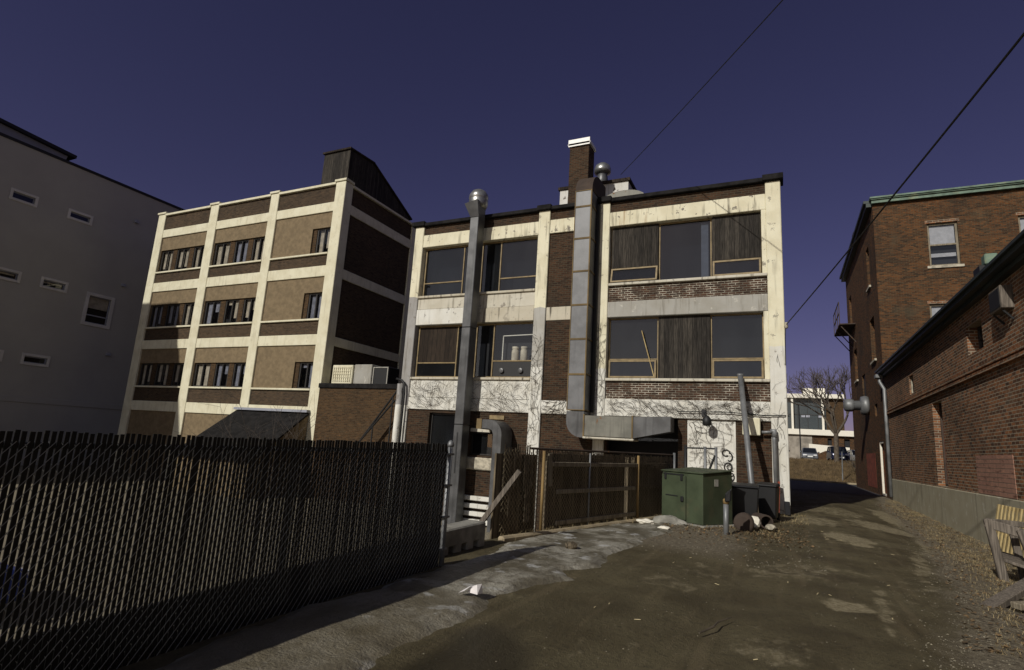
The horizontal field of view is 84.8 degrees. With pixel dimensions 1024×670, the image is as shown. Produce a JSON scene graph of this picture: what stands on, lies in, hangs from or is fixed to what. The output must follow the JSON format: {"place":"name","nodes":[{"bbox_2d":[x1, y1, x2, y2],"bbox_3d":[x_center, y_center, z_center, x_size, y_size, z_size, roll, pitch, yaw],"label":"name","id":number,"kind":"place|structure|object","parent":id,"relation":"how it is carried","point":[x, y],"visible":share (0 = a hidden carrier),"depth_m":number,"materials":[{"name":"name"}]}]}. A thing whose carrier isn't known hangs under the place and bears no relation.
{"place":"outdoors","nodes":[
{"label":"outdoors","id":0,"kind":"place"},
{"bbox_2d":[0,460,1023,669],"bbox_3d":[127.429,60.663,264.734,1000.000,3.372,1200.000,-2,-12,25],"label":"ground","id":1,"kind":"structure","parent":0,"point":[517,629],"depth_m":6.32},
{"bbox_2d":[0,562,28,603],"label":"parked car","id":2,"kind":"object","parent":1,"relation":"on","point":[11,584],"visible":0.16,"depth_m":8.94,"materials":[{"name":"blue paint"}]},
{"bbox_2d":[0,118,184,465],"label":"stucco building","id":3,"kind":"structure","parent":1,"relation":"on","point":[76,244],"depth_m":37.65,"materials":[{"name":"grey paint"}]},
{"bbox_2d":[0,267,21,282],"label":"window","id":4,"kind":"structure","parent":3,"relation":"in","point":[11,271],"depth_m":34.92,"materials":[{"name":"paint"}]},
{"bbox_2d":[8,187,38,207],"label":"window","id":5,"kind":"structure","parent":3,"relation":"in","point":[34,204],"depth_m":35.61,"materials":[{"name":"paint"}]},
{"bbox_2d":[20,353,50,367],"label":"window","id":6,"kind":"structure","parent":3,"relation":"in","point":[23,355],"depth_m":35.91,"materials":[{"name":"paint"}]},
{"bbox_2d":[39,276,68,292],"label":"window","id":7,"kind":"structure","parent":3,"relation":"in","point":[64,290],"depth_m":36.98,"materials":[{"name":"paint"}]},
{"bbox_2d":[67,208,93,225],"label":"window","id":8,"kind":"structure","parent":3,"relation":"in","point":[89,222],"depth_m":38.48,"materials":[{"name":"paint"}]},
{"bbox_2d":[80,291,115,328],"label":"window","id":9,"kind":"structure","parent":3,"relation":"in","point":[92,301],"depth_m":39.49,"materials":[{"name":"paint"}]},
{"bbox_2d":[0,430,454,669],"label":"slatted fence","id":10,"kind":"object","parent":1,"relation":"on","point":[118,637],"visible":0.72,"depth_m":4.20,"materials":[{"name":"metal"}]},
{"bbox_2d":[172,407,309,498],"bbox_3d":[-13.644,5.716,28.257,5.670,4.260,3.380,-2,-12,25],"label":"entrance canopy","id":11,"kind":"object","parent":1,"relation":"on","point":[249,416],"visible":0.43,"depth_m":28.65,"materials":[{"name":"grey paint"}]},
{"bbox_2d":[112,147,415,491],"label":"office block","id":12,"kind":"structure","parent":1,"relation":"on","point":[300,293],"depth_m":33.17,"materials":[{"name":"beige paint"}]},
{"bbox_2d":[138,363,152,385],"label":"window","id":13,"kind":"structure","parent":12,"relation":"in","point":[151,364],"depth_m":35.98,"materials":[{"name":"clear glass"}]},
{"bbox_2d":[149,305,163,326],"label":"window","id":14,"kind":"structure","parent":12,"relation":"in","point":[157,307],"depth_m":36.71,"materials":[{"name":"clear glass"}]},
{"bbox_2d":[154,363,169,385],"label":"window","id":15,"kind":"structure","parent":12,"relation":"in","point":[160,378],"depth_m":35.28,"materials":[{"name":"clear glass"}]},
{"bbox_2d":[159,250,173,271],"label":"window","id":16,"kind":"structure","parent":12,"relation":"in","point":[172,251],"depth_m":37.44,"materials":[{"name":"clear glass"}]},
{"bbox_2d":[165,304,179,325],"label":"window","id":17,"kind":"structure","parent":12,"relation":"in","point":[173,306],"depth_m":36.02,"materials":[{"name":"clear glass"}]},
{"bbox_2d":[171,363,183,385],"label":"window","id":18,"kind":"structure","parent":12,"relation":"in","point":[179,366],"depth_m":34.66,"materials":[{"name":"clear glass"}]},
{"bbox_2d":[175,248,189,269],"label":"window","id":19,"kind":"structure","parent":12,"relation":"in","point":[183,251],"depth_m":36.75,"materials":[{"name":"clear glass"}]},
{"bbox_2d":[181,303,194,324],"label":"window","id":20,"kind":"structure","parent":12,"relation":"in","point":[189,309],"depth_m":35.40,"materials":[{"name":"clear glass"}]},
{"bbox_2d":[192,246,204,267],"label":"window","id":21,"kind":"structure","parent":12,"relation":"in","point":[199,252],"depth_m":36.09,"materials":[{"name":"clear glass"}]},
{"bbox_2d":[193,363,210,386],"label":"window","id":22,"kind":"structure","parent":12,"relation":"in","point":[201,365],"depth_m":33.67,"materials":[{"name":"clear glass"}]},
{"bbox_2d":[203,301,220,323],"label":"window","id":23,"kind":"structure","parent":12,"relation":"in","point":[212,303],"depth_m":34.45,"materials":[{"name":"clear glass"}]},
{"bbox_2d":[213,363,229,386],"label":"window","id":24,"kind":"structure","parent":12,"relation":"in","point":[221,368],"depth_m":32.97,"materials":[{"name":"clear glass"}]},
{"bbox_2d":[213,242,230,264],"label":"window","id":25,"kind":"structure","parent":12,"relation":"in","point":[222,245],"depth_m":35.14,"materials":[{"name":"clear glass"}]},
{"bbox_2d":[223,299,239,322],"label":"window","id":26,"kind":"structure","parent":12,"relation":"in","point":[237,300],"depth_m":33.63,"materials":[{"name":"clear glass"}]},
{"bbox_2d":[231,363,245,386],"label":"window","id":27,"kind":"structure","parent":12,"relation":"in","point":[239,371],"depth_m":32.33,"materials":[{"name":"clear glass"}]},
{"bbox_2d":[233,239,248,262],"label":"window","id":28,"kind":"structure","parent":12,"relation":"in","point":[241,242],"depth_m":34.39,"materials":[{"name":"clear glass"}]},
{"bbox_2d":[241,298,255,321],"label":"window","id":29,"kind":"structure","parent":12,"relation":"in","point":[250,300],"depth_m":33.06,"materials":[{"name":"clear glass"}]},
{"bbox_2d":[251,237,264,260],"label":"window","id":30,"kind":"structure","parent":12,"relation":"in","point":[259,240],"depth_m":33.78,"materials":[{"name":"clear glass"}]},
{"bbox_2d":[297,362,312,388],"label":"window","id":31,"kind":"structure","parent":12,"relation":"in","point":[306,364],"depth_m":30.06,"materials":[{"name":"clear glass"}]},
{"bbox_2d":[307,293,321,318],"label":"window","id":32,"kind":"structure","parent":12,"relation":"in","point":[315,295],"depth_m":30.84,"materials":[{"name":"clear glass"}]},
{"bbox_2d":[315,228,330,252],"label":"window","id":33,"kind":"structure","parent":12,"relation":"in","point":[323,234],"depth_m":31.56,"materials":[{"name":"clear glass"}]},
{"bbox_2d":[175,375,369,522],"bbox_3d":[-8.704,3.939,19.781,7.303,5.150,4.797,1,-11,15],"label":"bare shrub","id":34,"kind":"object","parent":1,"relation":"on","point":[267,429],"visible":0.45,"depth_m":19.34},
{"bbox_2d":[306,383,396,504],"bbox_3d":[-5.892,5.847,29.755,6.500,5.810,6.230,-2,-12,25],"label":"brick annex","id":35,"kind":"object","parent":1,"relation":"on","point":[354,410],"visible":0.25,"depth_m":27.69,"materials":[{"name":"brick"}]},
{"bbox_2d":[331,364,398,383],"bbox_3d":[-7.638,2.114,29.159,3.500,1.050,1.140,-2,-12,25],"label":"air conditioner","id":36,"kind":"object","parent":35,"relation":"on","point":[367,374],"visible":0.82,"depth_m":28.70,"materials":[{"name":"beige paint"}]},
{"bbox_2d":[345,390,396,499],"bbox_3d":[-6.635,5.028,26.068,3.168,5.628,0.090,-2,-12,25],"label":"stair railing","id":37,"kind":"object","parent":1,"relation":"on","point":[375,421],"visible":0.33,"depth_m":26.04,"materials":[{"name":"metal"}]},
{"bbox_2d":[155,523,671,669],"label":"ice sheet","id":38,"kind":"object","parent":1,"relation":"on","point":[362,631],"visible":0.98,"depth_m":5.12,"materials":[{"name":"ice"}]},
{"bbox_2d":[460,584,482,594],"bbox_3d":[-0.427,2.611,5.785,0.195,0.105,0.174,-6,-15,42],"label":"paper scrap","id":39,"kind":"object","parent":38,"relation":"on","point":[476,589],"visible":1,"depth_m":5.76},
{"bbox_2d":[439,520,485,555],"bbox_3d":[-0.907,3.021,8.280,0.320,0.410,1.556,-2,-12,26],"label":"concrete barrier","id":40,"kind":"object","parent":1,"relation":"on","point":[466,534],"visible":0.4,"depth_m":8.41,"materials":[{"name":"concrete"}]},
{"bbox_2d":[447,189,487,523],"bbox_3d":[-1.851,0.513,22.834,0.840,13.830,0.967,-2,-12,25],"label":"exhaust duct","id":41,"kind":"object","parent":1,"relation":"on","point":[476,205],"visible":0.94,"depth_m":22.55,"materials":[{"name":"metal"}]},
{"bbox_2d":[479,469,521,520],"bbox_3d":[-0.263,2.809,9.432,0.837,1.126,0.060,-1,-12,22],"label":"timber brace","id":42,"kind":"object","parent":1,"relation":"on","point":[502,494],"visible":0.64,"depth_m":9.40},
{"bbox_2d":[498,516,654,541],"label":"concrete kerb","id":43,"kind":"structure","parent":1,"relation":"on","point":[509,538],"depth_m":10.36,"materials":[{"name":"concrete"}]},
{"bbox_2d":[489,444,675,538],"bbox_3d":[1.909,3.574,12.272,0.355,1.880,7.076,-6,-14,40],"label":"timber fence","id":44,"kind":"object","parent":1,"relation":"on","point":[495,524],"visible":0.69,"depth_m":11.66,"materials":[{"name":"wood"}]},
{"bbox_2d":[391,137,790,530],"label":"factory building","id":45,"kind":"structure","parent":1,"relation":"on","point":[690,296],"depth_m":21.05,"materials":[{"name":"paint"}]},
{"bbox_2d":[387,378,404,513],"bbox_3d":[-4.948,4.661,23.866,0.538,5.717,0.260,-2,-12,25],"label":"vent pipe","id":46,"kind":"object","parent":45,"relation":"attached to","point":[398,409],"visible":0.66,"depth_m":24.02,"materials":[{"name":"metal"}]},
{"bbox_2d":[415,325,461,376],"bbox_3d":[-2.905,0.710,24.218,2.800,2.280,0.080,-2,-12,25],"label":"window","id":47,"kind":"structure","parent":45,"relation":"in","point":[438,352],"depth_m":24.33,"materials":[{"name":"brown glass"}]},
{"bbox_2d":[429,413,458,483],"bbox_3d":[-2.813,4.696,23.273,1.460,2.860,0.080,-2,-12,25],"label":"window","id":48,"kind":"structure","parent":45,"relation":"in","point":[442,424],"depth_m":23.50,"materials":[{"name":"glass"}]},
{"bbox_2d":[423,245,467,295],"bbox_3d":[-2.686,-2.827,24.902,2.800,2.280,0.080,-2,-12,25],"label":"window","id":49,"kind":"structure","parent":45,"relation":"in","point":[445,268],"depth_m":25.03,"materials":[{"name":"grey glass"}]},
{"bbox_2d":[407,380,528,412],"bbox_3d":[-1.924,2.485,22.965,5.690,1.302,0.026,-2,-12,25],"label":"climbing vine","id":50,"kind":"object","parent":45,"relation":"attached to","point":[472,395],"visible":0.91,"depth_m":22.77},
{"bbox_2d":[471,432,491,455],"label":"window","id":51,"kind":"structure","parent":45,"relation":"in","point":[481,444],"depth_m":22.58,"materials":[{"name":"black glass"}]},
{"bbox_2d":[476,418,511,531],"bbox_3d":[-0.767,5.255,21.236,1.070,4.060,1.000,-2,-12,25],"label":"wall duct","id":52,"kind":"object","parent":45,"relation":"attached to","point":[502,433],"depth_m":21.00,"materials":[{"name":"metal"}]},
{"bbox_2d":[473,322,532,377],"bbox_3d":[-0.316,0.635,23.005,2.680,2.280,0.248,-2,-12,25],"label":"window","id":53,"kind":"structure","parent":45,"relation":"in","point":[499,368],"depth_m":22.82,"materials":[{"name":"grey glass"}]},
{"bbox_2d":[480,237,537,291],"bbox_3d":[-0.103,-2.905,23.677,2.680,2.280,0.080,-2,-12,25],"label":"window","id":54,"kind":"structure","parent":45,"relation":"in","point":[511,264],"depth_m":23.69,"materials":[{"name":"grey glass"}]},
{"bbox_2d":[511,346,518,359],"bbox_3d":[0.133,0.800,23.053,0.300,0.620,0.300,-2,-12,25],"label":"storage jar","id":55,"kind":"object","parent":45,"relation":"on","point":[515,353],"visible":0.74,"depth_m":22.94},
{"bbox_2d":[520,346,527,359],"bbox_3d":[0.494,0.789,22.882,0.300,0.620,0.300,-2,-12,25],"label":"storage jar","id":56,"kind":"object","parent":45,"relation":"on","point":[524,354],"visible":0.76,"depth_m":22.77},
{"bbox_2d":[527,334,543,445],"bbox_3d":[0.894,2.141,21.700,0.539,4.450,0.024,-2,-12,25],"label":"climbing vine","id":57,"kind":"object","parent":45,"relation":"attached to","point":[537,390],"visible":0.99,"depth_m":21.66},
{"bbox_2d":[540,398,567,421],"bbox_3d":[1.684,2.831,21.201,1.321,0.900,0.024,-2,-12,25],"label":"climbing vine","id":58,"kind":"object","parent":45,"relation":"attached to","point":[561,413],"visible":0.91,"depth_m":21.22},
{"bbox_2d":[594,323,606,413],"bbox_3d":[3.252,1.210,20.773,0.452,3.472,0.025,-2,-12,25],"label":"climbing vine","id":59,"kind":"object","parent":45,"relation":"attached to","point":[600,328],"visible":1,"depth_m":20.78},
{"bbox_2d":[566,177,673,441],"bbox_3d":[4.216,-1.266,20.933,3.655,10.270,1.830,-2,-12,25],"label":"ventilation duct","id":60,"kind":"object","parent":45,"relation":"attached to","point":[581,422],"visible":1,"depth_m":20.63,"materials":[{"name":"grey metal"}]},
{"bbox_2d":[610,213,761,282],"bbox_3d":[6.237,-3.113,20.577,5.340,2.280,0.370,-2,-12,25],"label":"window","id":61,"kind":"structure","parent":45,"relation":"in","point":[726,245],"depth_m":20.57,"materials":[{"name":"grey glass"}]},
{"bbox_2d":[608,313,764,378],"bbox_3d":[6.033,0.431,19.922,5.340,2.280,0.183,-2,-12,25],"label":"window","id":62,"kind":"structure","parent":45,"relation":"in","point":[721,346],"depth_m":19.77,"materials":[{"name":"grey glass"}]},
{"bbox_2d":[605,399,769,421],"bbox_3d":[5.844,2.567,19.213,5.445,0.727,0.025,-2,-12,25],"label":"climbing vine","id":63,"kind":"object","parent":45,"relation":"attached to","point":[681,407],"visible":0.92,"depth_m":19.11,"materials":[{"name":"plant"}]},
{"bbox_2d":[621,0,782,173],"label":"overhead cable","id":64,"kind":"object","parent":45,"relation":"attached to","point":[710,78],"visible":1,"depth_m":15.62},
{"bbox_2d":[702,409,711,425],"bbox_3d":[6.460,2.743,18.651,0.292,0.560,0.594,1,-11,13],"label":"wall lamp","id":65,"kind":"object","parent":45,"relation":"attached to","point":[706,420],"visible":1,"depth_m":18.41,"materials":[{"name":"metal"}]},
{"bbox_2d":[688,421,733,469],"bbox_3d":[6.622,3.896,18.685,1.491,2.043,0.025,-2,-12,25],"label":"climbing vine","id":66,"kind":"object","parent":45,"relation":"attached to","point":[708,442],"visible":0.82,"depth_m":18.77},
{"bbox_2d":[687,419,736,481],"bbox_3d":[6.692,4.108,18.803,1.550,2.490,0.270,-2,-12,25],"label":"white door panel","id":67,"kind":"structure","parent":45,"relation":"in","point":[731,446],"depth_m":18.76,"materials":[{"name":"paint"}]},
{"bbox_2d":[677,411,788,416],"bbox_3d":[7.283,2.609,18.620,3.457,0.101,0.295,-2,-12,25],"label":"wall cable","id":68,"kind":"object","parent":45,"relation":"attached to","point":[732,412],"depth_m":18.50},
{"bbox_2d":[742,418,760,435],"bbox_3d":[7.751,2.969,18.168,0.530,0.550,0.300,-2,-12,25],"label":"electrical box","id":69,"kind":"object","parent":45,"relation":"attached to","point":[754,427],"visible":0.8,"depth_m":18.00,"materials":[{"name":"beige paint"}]},
{"bbox_2d":[762,429,777,482],"bbox_3d":[8.122,4.233,17.628,0.458,2.533,0.180,-2,-12,25],"label":"drain pipe","id":70,"kind":"object","parent":45,"relation":"attached to","point":[773,432],"visible":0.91,"depth_m":17.63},
{"bbox_2d":[784,322,787,364],"bbox_3d":[8.912,0.288,18.208,0.123,1.420,0.114,-2,-12,25],"label":"cable anchor","id":71,"kind":"object","parent":45,"relation":"attached to","point":[785,326],"visible":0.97,"depth_m":18.23,"materials":[{"name":"metal"}]},
{"bbox_2d":[786,32,1023,324],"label":"overhead cable","id":72,"kind":"object","parent":71,"relation":"attached to","point":[967,104],"visible":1,"depth_m":8.90,"materials":[{"name":"rubber"}]},
{"bbox_2d":[653,515,686,524],"bbox_3d":[3.625,4.318,12.965,0.818,0.301,0.366,-2,-12,25],"label":"rubble slab","id":73,"kind":"object","parent":1,"relation":"on","point":[666,519],"depth_m":12.86,"materials":[{"name":"grey concrete"}]},
{"bbox_2d":[661,467,734,527],"bbox_3d":[4.504,3.961,13.665,1.320,1.404,1.420,11,-13,-32],"label":"transformer box","id":74,"kind":"object","parent":1,"relation":"on","point":[694,496],"visible":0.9,"depth_m":13.24,"materials":[{"name":"green metal"}]},
{"bbox_2d":[662,472,685,519],"bbox_3d":[3.892,3.872,13.549,0.088,1.060,0.720,11,-13,-32],"label":"door","id":75,"kind":"structure","parent":74,"relation":"in","point":[673,484],"depth_m":13.52,"materials":[{"name":"green metal"}]},
{"bbox_2d":[684,445,717,468],"bbox_3d":[5.146,3.974,15.309,0.876,1.840,0.090,-2,-12,25],"label":"galvanised fence","id":76,"kind":"object","parent":1,"relation":"on","point":[715,457],"visible":0.52,"depth_m":15.35,"materials":[{"name":"metal"}]},
{"bbox_2d":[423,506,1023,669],"bbox_3d":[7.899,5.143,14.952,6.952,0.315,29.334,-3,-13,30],"label":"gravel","id":77,"kind":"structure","parent":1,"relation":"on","point":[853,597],"depth_m":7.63,"materials":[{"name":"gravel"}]},
{"bbox_2d":[723,489,731,534],"bbox_3d":[4.533,3.768,11.815,0.134,1.045,0.222,7,-11,-17],"label":"bollard","id":78,"kind":"object","parent":1,"relation":"on","point":[727,499],"visible":0.91,"depth_m":11.81,"materials":[{"name":"grey metal"}]},
{"bbox_2d":[733,512,753,531],"bbox_3d":[5.272,4.263,12.755,0.440,0.440,0.400,-2,-12,25],"label":"metal drum","id":79,"kind":"object","parent":1,"relation":"on","point":[743,521],"visible":0.88,"depth_m":12.59,"materials":[{"name":"metal"}]},
{"bbox_2d":[732,482,759,519],"bbox_3d":[5.954,4.301,14.427,0.760,0.956,0.828,-1,-12,21],"label":"wheeled bin","id":80,"kind":"object","parent":1,"relation":"on","point":[745,497],"visible":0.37,"depth_m":14.12,"materials":[{"name":"black plastic"}]},
{"bbox_2d":[737,374,754,483],"bbox_3d":[7.043,3.141,16.812,0.197,4.368,3.109,0,-11,16],"label":"steel pole","id":81,"kind":"object","parent":1,"relation":"on","point":[749,461],"visible":0.87,"depth_m":16.94,"materials":[{"name":"metal"}]},
{"bbox_2d":[751,512,772,528],"bbox_3d":[5.983,4.446,13.448,0.320,0.332,0.606,3,-11,5],"label":"clay pipe","id":82,"kind":"object","parent":1,"relation":"on","point":[767,519],"visible":0.67,"depth_m":13.33,"materials":[{"name":"ceramic"}]},
{"bbox_2d":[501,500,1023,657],"bbox_3d":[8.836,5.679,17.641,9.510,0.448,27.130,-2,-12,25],"label":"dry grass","id":83,"kind":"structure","parent":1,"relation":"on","point":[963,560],"depth_m":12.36,"materials":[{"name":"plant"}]},
{"bbox_2d":[757,482,779,519],"bbox_3d":[6.973,4.512,15.244,0.528,0.976,0.636,-4,-13,33],"label":"wheeled bin","id":84,"kind":"object","parent":1,"relation":"on","point":[768,501],"visible":0.77,"depth_m":15.04,"materials":[{"name":"black plastic"}]},
{"bbox_2d":[784,501,790,515],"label":"dark block","id":85,"kind":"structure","parent":1,"relation":"on","point":[787,508],"depth_m":17.00,"materials":[{"name":"black plastic"}]},
{"bbox_2d":[786,365,851,461],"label":"bare tree","id":86,"kind":"object","parent":1,"relation":"on","point":[827,405],"visible":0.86,"depth_m":57.34,"materials":[{"name":"brown plant"}]},
{"bbox_2d":[790,478,856,484],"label":"kerb","id":87,"kind":"structure","parent":1,"relation":"on","point":[823,481],"depth_m":46.26,"materials":[{"name":"concrete"}]},
{"bbox_2d":[663,504,1023,655],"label":"leaf litter","id":88,"kind":"object","parent":1,"relation":"on","point":[976,639],"visible":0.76,"depth_m":11.24,"materials":[{"name":"brown plant"}]},
{"bbox_2d":[839,180,1023,498],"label":"brick apartment house","id":89,"kind":"structure","parent":1,"relation":"on","point":[912,262],"depth_m":30.25,"materials":[{"name":"brown brick"}]},
{"bbox_2d":[833,302,855,351],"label":"fire escape","id":90,"kind":"object","parent":89,"relation":"attached to","point":[844,329],"visible":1,"depth_m":41.48,"materials":[{"name":"metal"}]},
{"bbox_2d":[843,396,869,414],"bbox_3d":[21.557,4.412,35.167,1.360,1.200,1.200,-2,-12,25],"label":"wall fan","id":91,"kind":"object","parent":89,"relation":"attached to","point":[862,405],"depth_m":34.90},
{"bbox_2d":[879,441,886,495],"bbox_3d":[20.390,7.280,30.588,0.260,2.900,1.530,-2,-12,25],"label":"door","id":92,"kind":"structure","parent":89,"relation":"in","point":[881,454],"depth_m":31.18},
{"bbox_2d":[927,300,948,317],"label":"window","id":93,"kind":"structure","parent":89,"relation":"in","point":[933,308],"depth_m":29.42,"materials":[{"name":"white glass"}]},
{"bbox_2d":[924,218,964,268],"bbox_3d":[22.887,-4.827,29.791,1.570,2.690,0.350,-2,-12,25],"label":"window","id":94,"kind":"structure","parent":89,"relation":"in","point":[940,235],"depth_m":29.91,"materials":[{"name":"white glass"}]},
{"bbox_2d":[1015,212,1023,231],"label":"window","id":95,"kind":"structure","parent":89,"relation":"in","point":[1021,221],"depth_m":28.60,"materials":[{"name":"white glass"}]},
{"bbox_2d":[874,229,1023,553],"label":"brick workshop","id":96,"kind":"structure","parent":1,"relation":"on","point":[951,370],"depth_m":16.60,"materials":[{"name":"brick"}]},
{"bbox_2d":[874,374,892,496],"bbox_3d":[18.973,5.065,28.660,0.412,6.141,0.735,-2,-12,25],"label":"downpipe","id":97,"kind":"object","parent":96,"relation":"attached to","point":[879,377],"visible":0.98,"depth_m":28.33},
{"bbox_2d":[939,403,947,485],"bbox_3d":[15.095,3.754,19.349,0.160,2.883,1.330,-2,-12,25],"label":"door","id":98,"kind":"structure","parent":96,"relation":"in","point":[940,405],"depth_m":19.89,"materials":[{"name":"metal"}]},
{"bbox_2d":[977,325,983,348],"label":"window","id":99,"kind":"structure","parent":96,"relation":"in","point":[980,336],"depth_m":16.13,"materials":[{"name":"black glass"}]},
{"bbox_2d":[973,253,996,275],"bbox_3d":[14.147,-1.665,16.713,0.440,1.385,0.700,-2,-12,25],"label":"roof vent","id":100,"kind":"object","parent":96,"relation":"on","point":[987,258],"visible":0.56,"depth_m":16.58,"materials":[{"name":"metal"}]},
{"bbox_2d":[988,285,1014,324],"bbox_3d":[11.716,-0.701,13.434,0.272,0.813,0.820,-2,-12,25],"label":"window air conditioner","id":101,"kind":"object","parent":96,"relation":"attached to","point":[1001,299],"depth_m":13.17,"materials":[{"name":"metal"}]},
{"bbox_2d":[980,578,1023,607],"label":"timber plank","id":102,"kind":"object","parent":1,"relation":"on","point":[1005,597],"visible":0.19,"depth_m":7.33,"materials":[{"name":"wood"}]},
{"bbox_2d":[983,518,1023,581],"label":"trestle","id":103,"kind":"object","parent":1,"relation":"on","point":[1014,530],"visible":0.84,"depth_m":9.79,"materials":[{"name":"wood"}]},
{"bbox_2d":[990,504,1023,557],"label":"pallet","id":104,"kind":"object","parent":1,"relation":"on","point":[1016,511],"visible":0.39,"depth_m":12.38,"materials":[{"name":"yellow wood"}]},
{"bbox_2d":[1010,601,1023,610],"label":"timber plank","id":105,"kind":"object","parent":1,"relation":"on","point":[1018,605],"visible":1,"depth_m":7.04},
{"bbox_2d":[0,0,1023,430],"label":"sky","id":106,"kind":"structure","parent":0,"point":[185,104],"materials":[{"name":"blue"}]},
{"bbox_2d":[787,388,854,460],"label":"office building","id":107,"kind":"structure","parent":0,"point":[816,433],"depth_m":91.56,"materials":[{"name":"concrete"}]},
{"bbox_2d":[789,457,855,482],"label":"bank grass","id":108,"kind":"structure","parent":0,"point":[830,462],"depth_m":52.20,"materials":[{"name":"plant"}]},
{"bbox_2d":[790,480,881,495],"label":"street","id":109,"kind":"structure","parent":0,"point":[826,487],"depth_m":36.66,"materials":[{"name":"asphalt"}]},
{"label":"parking lot","id":110,"kind":"structure","parent":0,"visible":0},
{"bbox_2d":[800,448,819,459],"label":"parked car","id":111,"kind":"object","parent":110,"relation":"on","point":[810,453],"visible":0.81,"depth_m":63.14,"materials":[{"name":"silver paint"}]},
{"bbox_2d":[827,446,849,460],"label":"parked car","id":112,"kind":"object","parent":110,"relation":"on","point":[830,452],"visible":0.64,"depth_m":61.99,"materials":[{"name":"black paint"}]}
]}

